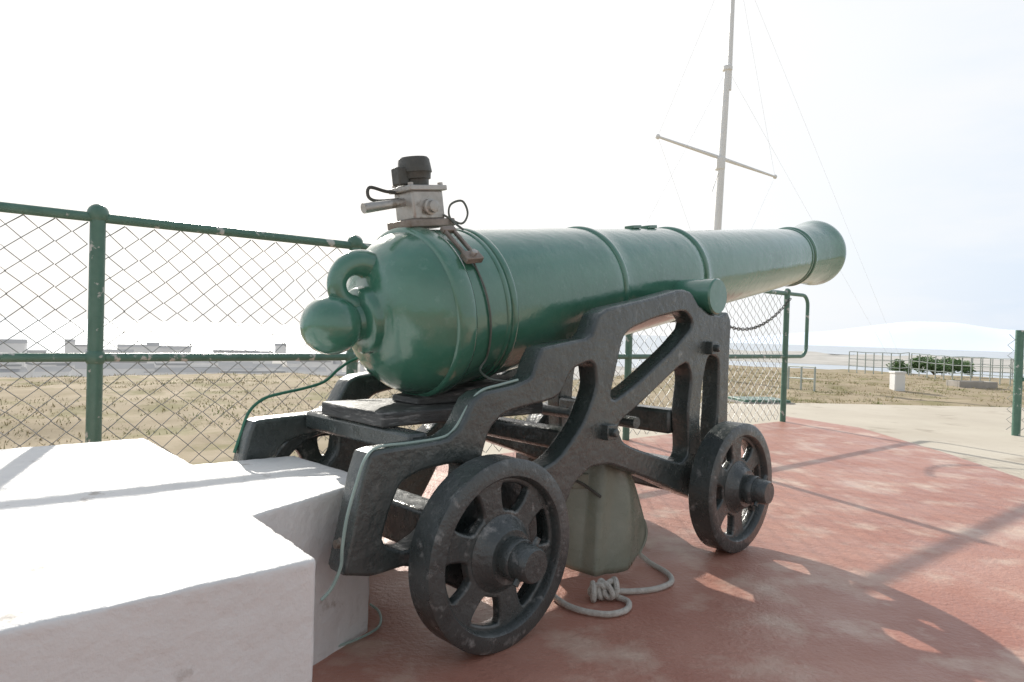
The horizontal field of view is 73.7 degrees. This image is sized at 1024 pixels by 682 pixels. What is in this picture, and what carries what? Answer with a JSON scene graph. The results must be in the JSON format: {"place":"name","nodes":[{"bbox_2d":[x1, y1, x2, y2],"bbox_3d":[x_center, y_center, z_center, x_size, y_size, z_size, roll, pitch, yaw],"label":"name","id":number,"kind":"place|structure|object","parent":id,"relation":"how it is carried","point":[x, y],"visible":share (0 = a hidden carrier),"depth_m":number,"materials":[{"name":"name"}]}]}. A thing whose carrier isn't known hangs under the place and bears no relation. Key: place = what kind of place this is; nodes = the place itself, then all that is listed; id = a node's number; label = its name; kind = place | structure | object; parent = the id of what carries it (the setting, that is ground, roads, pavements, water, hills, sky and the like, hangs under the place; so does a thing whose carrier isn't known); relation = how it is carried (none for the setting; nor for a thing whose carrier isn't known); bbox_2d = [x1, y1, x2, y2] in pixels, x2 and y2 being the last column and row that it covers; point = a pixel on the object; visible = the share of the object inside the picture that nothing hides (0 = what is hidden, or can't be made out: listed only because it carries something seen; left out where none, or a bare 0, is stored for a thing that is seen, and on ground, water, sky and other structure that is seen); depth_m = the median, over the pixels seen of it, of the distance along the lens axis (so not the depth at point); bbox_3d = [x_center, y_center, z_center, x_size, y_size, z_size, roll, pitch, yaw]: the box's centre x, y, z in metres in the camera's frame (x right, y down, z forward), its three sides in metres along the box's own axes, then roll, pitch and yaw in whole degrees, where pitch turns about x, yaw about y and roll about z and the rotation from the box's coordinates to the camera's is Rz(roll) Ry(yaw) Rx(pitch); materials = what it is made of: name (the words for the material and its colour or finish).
{"place":"outdoors","nodes":[
{"label":"outdoors","id":0,"kind":"place"},
{"bbox_2d":[0,339,27,366],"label":"harbour building","id":1,"kind":"structure","parent":0,"point":[19,345],"depth_m":472.23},
{"bbox_2d":[27,350,46,352],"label":"harbour building","id":2,"kind":"structure","parent":0,"point":[36,351],"depth_m":541.69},
{"bbox_2d":[34,366,71,376],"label":"harbour building","id":3,"kind":"structure","parent":0,"point":[41,372],"depth_m":413.99,"materials":[{"name":"white"}]},
{"bbox_2d":[57,362,111,376],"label":"harbour building","id":4,"kind":"structure","parent":0,"point":[73,371],"depth_m":467.20,"materials":[{"name":"white"}]},
{"bbox_2d":[85,349,133,352],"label":"harbour building","id":5,"kind":"structure","parent":0,"point":[116,351],"depth_m":694.04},
{"bbox_2d":[75,364,154,376],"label":"harbour building","id":6,"kind":"structure","parent":0,"point":[136,369],"depth_m":410.14,"materials":[{"name":"white"}]},
{"bbox_2d":[112,362,146,363],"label":"harbour building","id":7,"kind":"structure","parent":0,"point":[128,362],"depth_m":530.13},
{"bbox_2d":[117,344,146,352],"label":"harbour building","id":8,"kind":"structure","parent":0,"point":[138,348],"depth_m":734.60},
{"bbox_2d":[147,342,159,364],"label":"harbour building","id":9,"kind":"structure","parent":0,"point":[152,346],"depth_m":521.24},
{"bbox_2d":[145,367,219,374],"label":"harbour building","id":10,"kind":"structure","parent":0,"point":[166,370],"depth_m":426.79,"materials":[{"name":"white"}]},
{"bbox_2d":[187,365,217,367],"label":"harbour building","id":11,"kind":"structure","parent":0,"point":[202,366],"depth_m":521.21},
{"bbox_2d":[186,361,221,366],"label":"harbour building","id":12,"kind":"structure","parent":0,"point":[201,362],"depth_m":576.40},
{"bbox_2d":[213,350,257,361],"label":"harbour building","id":13,"kind":"structure","parent":0,"point":[232,351],"depth_m":677.61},
{"bbox_2d":[250,351,272,363],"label":"harbour building","id":14,"kind":"structure","parent":0,"point":[264,362],"depth_m":664.59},
{"bbox_2d":[252,364,281,368],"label":"harbour building","id":15,"kind":"structure","parent":0,"point":[269,366],"depth_m":518.01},
{"bbox_2d":[277,367,326,375],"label":"harbour building","id":16,"kind":"structure","parent":0,"point":[321,371],"depth_m":511.65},
{"bbox_2d":[337,372,358,375],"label":"harbour building","id":17,"kind":"structure","parent":0,"point":[341,373],"depth_m":494.24,"materials":[{"name":"white"}]},
{"bbox_2d":[272,361,635,379],"bbox_3d":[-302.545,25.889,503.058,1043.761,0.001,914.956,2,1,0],"label":"harbour flat","id":18,"kind":"structure","parent":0,"point":[617,369],"depth_m":734.26,"materials":[{"name":"white"}]},
{"bbox_2d":[0,362,21,368],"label":"harbour building","id":19,"kind":"structure","parent":18,"relation":"on","point":[17,365],"depth_m":439.24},
{"bbox_2d":[0,367,27,377],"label":"harbour building","id":20,"kind":"structure","parent":18,"relation":"on","point":[22,371],"depth_m":434.33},
{"bbox_2d":[25,362,67,377],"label":"harbour building","id":21,"kind":"structure","parent":18,"relation":"on","point":[30,366],"depth_m":458.99,"materials":[{"name":"white"}]},
{"bbox_2d":[64,339,75,352],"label":"harbour building","id":22,"kind":"structure","parent":18,"relation":"on","point":[69,348],"depth_m":722.01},
{"bbox_2d":[74,344,86,352],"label":"harbour building","id":23,"kind":"structure","parent":18,"relation":"on","point":[81,348],"depth_m":734.61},
{"bbox_2d":[155,361,187,367],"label":"harbour building","id":24,"kind":"structure","parent":18,"relation":"on","point":[182,364],"depth_m":466.73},
{"bbox_2d":[169,347,179,352],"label":"harbour building","id":25,"kind":"structure","parent":18,"relation":"on","point":[176,349],"depth_m":745.07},
{"bbox_2d":[159,346,191,352],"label":"harbour building","id":26,"kind":"structure","parent":18,"relation":"on","point":[163,349],"depth_m":757.19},
{"bbox_2d":[218,362,252,367],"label":"harbour building","id":27,"kind":"structure","parent":18,"relation":"on","point":[232,364],"depth_m":483.27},
{"bbox_2d":[219,368,256,373],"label":"harbour building","id":28,"kind":"structure","parent":18,"relation":"on","point":[238,369],"depth_m":469.07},
{"bbox_2d":[220,369,285,373],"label":"harbour building","id":29,"kind":"structure","parent":18,"relation":"on","point":[261,371],"depth_m":470.44,"materials":[{"name":"white"}]},
{"bbox_2d":[275,343,286,352],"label":"harbour building","id":30,"kind":"structure","parent":18,"relation":"on","point":[282,349],"depth_m":814.53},
{"bbox_2d":[287,361,341,374],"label":"harbour building","id":31,"kind":"structure","parent":18,"relation":"on","point":[335,365],"depth_m":582.62,"materials":[{"name":"white"}]},
{"bbox_2d":[300,361,330,375],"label":"harbour building","id":32,"kind":"structure","parent":18,"relation":"on","point":[316,364],"depth_m":561.93,"materials":[{"name":"white"}]},
{"bbox_2d":[360,364,366,371],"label":"harbour building","id":33,"kind":"structure","parent":18,"relation":"on","point":[362,369],"depth_m":625.48,"materials":[{"name":"white"}]},
{"bbox_2d":[0,365,1023,464],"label":"ground","id":34,"kind":"structure","parent":0,"point":[51,432],"depth_m":7.86,"materials":[{"name":"brown plant"}]},
{"bbox_2d":[645,0,895,370],"bbox_3d":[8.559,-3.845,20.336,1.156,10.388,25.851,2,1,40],"label":"flag mast","id":35,"kind":"object","parent":34,"relation":"on","point":[721,159],"visible":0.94,"depth_m":15.86,"materials":[{"name":"white metal"}]},
{"bbox_2d":[787,365,815,391],"bbox_3d":[5.562,0.737,13.130,0.038,0.537,0.801,1,1,-14],"label":"railing","id":36,"kind":"object","parent":34,"relation":"on","point":[801,378],"visible":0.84,"depth_m":13.11,"materials":[{"name":"grey metal"}]},
{"bbox_2d":[848,351,909,374],"bbox_3d":[16.039,0.983,29.914,0.045,1.093,2.534,1,1,-40],"label":"railing","id":37,"kind":"object","parent":34,"relation":"on","point":[882,367],"visible":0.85,"depth_m":29.83,"materials":[{"name":"grey metal"}]},
{"bbox_2d":[889,371,906,390],"bbox_3d":[8.217,0.867,14.557,0.250,0.445,0.250,2,1,0],"label":"bollard","id":38,"kind":"object","parent":34,"relation":"on","point":[897,380],"visible":0.84,"depth_m":14.45,"materials":[{"name":"white paint"}]},
{"bbox_2d":[889,364,910,372],"bbox_3d":[19.139,1.328,33.594,1.175,0.648,0.831,2,1,0],"label":"bush","id":39,"kind":"object","parent":34,"relation":"on","point":[906,369],"visible":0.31,"depth_m":33.45,"materials":[{"name":"green plant"}]},
{"bbox_2d":[886,354,975,374],"bbox_3d":[18.521,1.031,30.020,3.380,0.916,2.144,2,1,0],"label":"bush","id":40,"kind":"object","parent":34,"relation":"on","point":[965,369],"visible":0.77,"depth_m":29.62,"materials":[{"name":"green plant"}]},
{"bbox_2d":[910,353,1013,384],"bbox_3d":[15.766,0.993,23.929,0.037,0.984,4.157,1,1,-18],"label":"railing","id":41,"kind":"object","parent":34,"relation":"on","point":[961,365],"visible":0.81,"depth_m":23.92,"materials":[{"name":"grey metal"}]},
{"bbox_2d":[946,380,997,388],"bbox_3d":[12.553,1.204,18.643,1.104,0.220,0.508,2,1,-5],"label":"stone trough","id":42,"kind":"object","parent":34,"relation":"on","point":[971,384],"visible":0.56,"depth_m":18.41,"materials":[{"name":"white stone"}]},
{"bbox_2d":[941,356,1013,379],"bbox_3d":[20.671,1.218,29.996,3.570,1.036,0.040,2,1,0],"label":"railing","id":43,"kind":"object","parent":34,"relation":"on","point":[1002,365],"visible":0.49,"depth_m":29.98,"materials":[{"name":"grey metal"}]},
{"bbox_2d":[0,316,1023,378],"bbox_3d":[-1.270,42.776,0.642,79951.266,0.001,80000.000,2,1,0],"label":"sea","id":44,"kind":"structure","parent":0,"point":[37,331],"depth_m":2311.64,"materials":[{"name":"liquid"}]},
{"bbox_2d":[0,0,1023,337],"label":"sky","id":45,"kind":"structure","parent":0,"point":[273,116],"materials":[{"name":"white"}]},
{"bbox_2d":[312,416,1023,681],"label":"red floor","id":46,"kind":"structure","parent":0,"point":[865,555],"depth_m":2.12,"materials":[{"name":"paint"}]},
{"bbox_2d":[0,439,368,681],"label":"masonry plinth","id":47,"kind":"structure","parent":46,"relation":"on","point":[136,560],"depth_m":1.16,"materials":[{"name":"white paint"}]},
{"bbox_2d":[338,603,381,646],"bbox_3d":[-0.391,0.754,1.801,0.082,0.007,0.287,2,1,10],"label":"cable","id":48,"kind":"object","parent":46,"relation":"on","point":[370,632],"visible":0.98,"depth_m":1.77,"materials":[{"name":"rubber"}]},
{"bbox_2d":[0,202,809,462],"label":"chain link fence","id":49,"kind":"object","parent":46,"relation":"on","point":[95,356],"visible":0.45,"depth_m":3.15,"materials":[{"name":"green metal"}]},
{"bbox_2d":[730,298,791,330],"bbox_3d":[2.224,-0.254,6.199,1.170,0.339,0.033,1,1,-39],"label":"chain","id":50,"kind":"object","parent":49,"relation":"hanging from","point":[763,323],"visible":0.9,"depth_m":6.27,"materials":[{"name":"grey metal"}]},
{"bbox_2d":[233,289,773,654],"bbox_3d":[0.042,0.282,2.417,1.840,0.967,1.176,1,1,-44],"label":"gun carriage","id":51,"kind":"object","parent":46,"relation":"on","point":[475,528],"visible":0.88,"depth_m":2.02,"materials":[{"name":"black paint"}]},
{"bbox_2d":[233,357,357,452],"bbox_3d":[-0.668,0.190,2.193,0.449,0.297,0.010,1,1,-44],"label":"cable","id":52,"kind":"object","parent":51,"relation":"attached to","point":[254,405],"visible":0.94,"depth_m":2.13,"materials":[{"name":"green rubber"}]},
{"bbox_2d":[320,379,518,600],"bbox_3d":[-0.207,0.336,1.708,0.033,0.468,0.609,2,1,43],"label":"cable","id":53,"kind":"object","parent":51,"relation":"hanging from","point":[328,592],"visible":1,"depth_m":1.54,"materials":[{"name":"rubber"}]},
{"bbox_2d":[299,220,845,396],"bbox_3d":[0.632,-0.272,2.962,3.291,0.918,0.743,1,1,-44],"label":"cannon barrel","id":54,"kind":"object","parent":51,"relation":"on","point":[403,310],"visible":0.94,"depth_m":2.07,"materials":[{"name":"green paint"}]},
{"bbox_2d":[361,156,483,263],"bbox_3d":[-0.254,-0.389,2.039,0.358,0.335,0.286,2,1,0],"label":"firing device","id":55,"kind":"object","parent":54,"relation":"attached to","point":[417,201],"visible":1,"depth_m":2.02,"materials":[{"name":"grey metal"}]},
{"bbox_2d":[473,263,508,381],"bbox_3d":[-0.056,-0.056,1.953,0.109,0.347,0.075,2,1,36],"label":"trigger wire","id":56,"kind":"object","parent":54,"relation":"hanging from","point":[490,338],"visible":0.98,"depth_m":1.95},
{"bbox_2d":[565,465,647,576],"bbox_3d":[0.262,0.574,2.343,0.440,0.396,0.215,2,1,0],"label":"sheet cover","id":57,"kind":"object","parent":46,"relation":"on","point":[608,531],"visible":0.56,"depth_m":2.29,"materials":[{"name":"fabric"}]},
{"bbox_2d":[553,553,674,616],"bbox_3d":[0.363,0.743,2.182,0.265,0.079,0.602,2,1,32],"label":"rope","id":58,"kind":"object","parent":46,"relation":"on","point":[601,589],"visible":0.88,"depth_m":2.03,"materials":[{"name":"beige fabric"}]},
{"bbox_2d":[482,403,1023,478],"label":"concrete path","id":59,"kind":"structure","parent":0,"point":[983,436],"depth_m":6.71,"materials":[{"name":"beige concrete"}]},
{"bbox_2d":[728,396,794,403],"bbox_3d":[3.126,0.753,8.653,0.691,0.055,0.526,2,1,-8],"label":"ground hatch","id":60,"kind":"object","parent":59,"relation":"on","point":[753,400],"visible":0.64,"depth_m":8.48,"materials":[{"name":"paint"}]},
{"bbox_2d":[1006,330,1023,435],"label":"boundary fence","id":61,"kind":"object","parent":59,"relation":"on","point":[1017,384],"visible":0.96,"depth_m":6.10,"materials":[{"name":"green metal"}]},
{"bbox_2d":[730,321,1014,351],"bbox_3d":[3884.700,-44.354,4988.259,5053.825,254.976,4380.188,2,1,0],"label":"distant hills","id":62,"kind":"structure","parent":0,"point":[936,335],"depth_m":5159.59,"materials":[{"name":"white"}]},
{"bbox_2d":[729,349,1023,373],"bbox_3d":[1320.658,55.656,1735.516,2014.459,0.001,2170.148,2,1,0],"label":"shore","id":63,"kind":"structure","parent":0,"point":[810,357],"depth_m":1561.09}
]}

